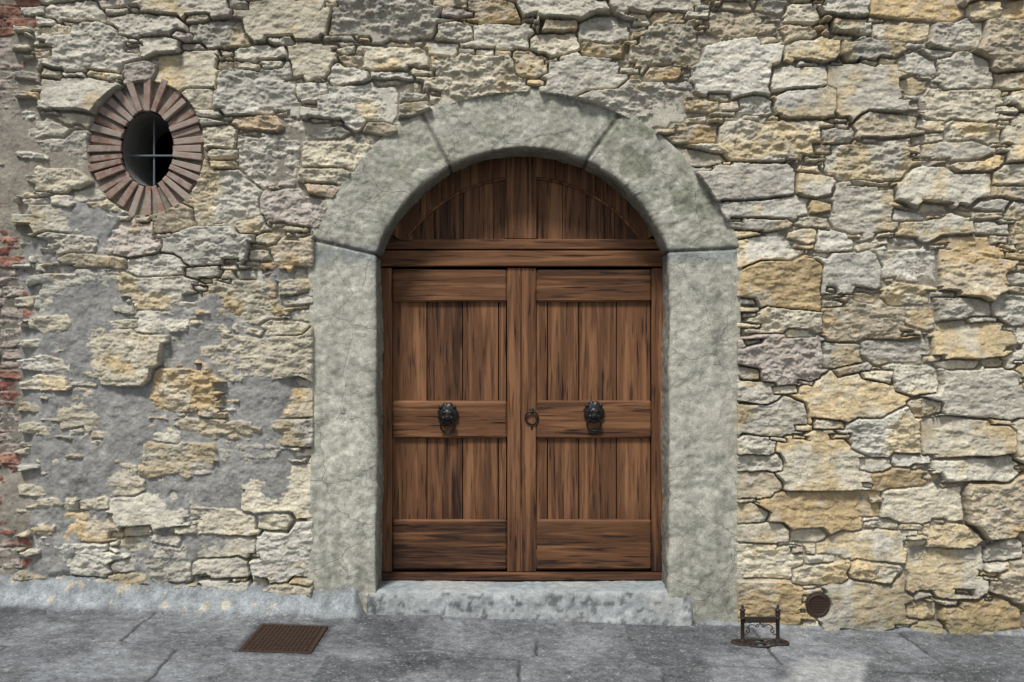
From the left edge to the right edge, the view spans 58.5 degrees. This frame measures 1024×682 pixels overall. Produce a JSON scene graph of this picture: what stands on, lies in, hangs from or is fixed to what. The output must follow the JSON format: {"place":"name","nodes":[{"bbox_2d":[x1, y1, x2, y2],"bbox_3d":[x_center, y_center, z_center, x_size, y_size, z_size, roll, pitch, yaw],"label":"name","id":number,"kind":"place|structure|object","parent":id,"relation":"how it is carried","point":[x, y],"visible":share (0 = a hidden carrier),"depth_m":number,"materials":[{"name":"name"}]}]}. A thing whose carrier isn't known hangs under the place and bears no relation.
{"place":"outdoors","nodes":[
{"label":"outdoors","id":0,"kind":"place"},
{"bbox_2d":[0,0,1023,634],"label":"stone wall","id":1,"kind":"structure","parent":0,"point":[858,164],"depth_m":5.94,"materials":[{"name":"beige stone"}]},
{"bbox_2d":[87,78,203,216],"bbox_3d":[-2.386,-1.267,6.003,0.787,0.914,0.113,0,0,0],"label":"brick window surround","id":2,"kind":"object","parent":1,"relation":"attached to","point":[174,105],"visible":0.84,"depth_m":5.97,"materials":[{"name":"brown brick"}]},
{"bbox_2d":[123,112,176,185],"bbox_3d":[-2.384,-1.256,6.204,0.331,0.481,0.432,0,0,0],"label":"window reveal","id":3,"kind":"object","parent":1,"relation":"in","point":[138,138],"depth_m":6.17,"materials":[{"name":"black"}]},
{"bbox_2d":[129,117,172,184],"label":"window bars","id":4,"kind":"object","parent":3,"relation":"in","point":[153,155],"depth_m":6.08,"materials":[{"name":"grey metal"}]},
{"bbox_2d":[306,89,742,622],"bbox_3d":[0.085,0.271,6.150,2.870,3.858,0.420,0,0,0],"label":"stone door surround","id":5,"kind":"object","parent":1,"relation":"attached to","point":[646,172],"visible":0.84,"depth_m":5.95,"materials":[{"name":"grey stone"}]},
{"bbox_2d":[379,157,664,579],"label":"wooden door","id":6,"kind":"structure","parent":5,"relation":"attached to","point":[512,203],"depth_m":6.24,"materials":[{"name":"brown wood"}]},
{"bbox_2d":[437,402,457,433],"bbox_3d":[-0.436,0.522,6.219,0.112,0.216,0.111,0,0,-45],"label":"door knocker","id":7,"kind":"object","parent":6,"relation":"attached to","point":[447,413],"visible":1,"depth_m":6.20,"materials":[{"name":"black metal"}]},
{"bbox_2d":[525,408,538,429],"bbox_3d":[0.135,0.531,6.229,0.098,0.152,0.026,0,0,0],"label":"ring door handle","id":8,"kind":"object","parent":6,"relation":"attached to","point":[531,410],"depth_m":6.22,"materials":[{"name":"black metal"}]},
{"bbox_2d":[583,401,604,431],"bbox_3d":[0.557,0.511,6.219,0.112,0.216,0.111,0,0,-45],"label":"door knocker","id":9,"kind":"object","parent":6,"relation":"attached to","point":[593,411],"visible":1,"depth_m":6.20,"materials":[{"name":"black metal"}]},
{"bbox_2d":[806,594,828,616],"bbox_3d":[1.988,1.718,5.946,0.150,0.150,0.017,0,0,0],"label":"vent cover","id":10,"kind":"object","parent":1,"relation":"attached to","point":[817,605],"depth_m":5.94,"materials":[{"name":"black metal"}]},
{"bbox_2d":[0,572,1023,681],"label":"pavement","id":11,"kind":"structure","parent":0,"point":[75,628],"depth_m":5.39,"materials":[{"name":"grey stone"}]},
{"bbox_2d":[238,624,327,653],"bbox_3d":[-1.340,1.757,5.400,0.410,0.014,0.490,2,0,0],"label":"drain grate","id":12,"kind":"object","parent":11,"relation":"on","point":[282,638],"visible":1,"depth_m":5.38,"materials":[{"name":"brown metal"}]},
{"bbox_2d":[366,580,692,625],"bbox_3d":[0.112,1.829,6.144,2.184,0.398,0.612,0,0,0],"label":"doorstep","id":13,"kind":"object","parent":11,"relation":"on","point":[645,602],"depth_m":5.94,"materials":[{"name":"grey stone"}]},
{"bbox_2d":[731,604,789,647],"bbox_3d":[1.520,1.732,5.588,0.358,0.244,0.151,0,0,0],"label":"boot scraper","id":14,"kind":"object","parent":11,"relation":"on","point":[777,641],"visible":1,"depth_m":5.59,"materials":[{"name":"metal"}]},
{"bbox_3d":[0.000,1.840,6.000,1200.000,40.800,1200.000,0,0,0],"label":"ground","id":15,"kind":"structure","parent":0,"visible":0},
{"bbox_2d":[121,114,172,186],"bbox_3d":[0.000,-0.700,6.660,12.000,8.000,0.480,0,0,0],"label":"window pane","id":16,"kind":"structure","parent":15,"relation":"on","point":[164,144],"depth_m":6.42,"materials":[{"name":"black glass"}]}
]}

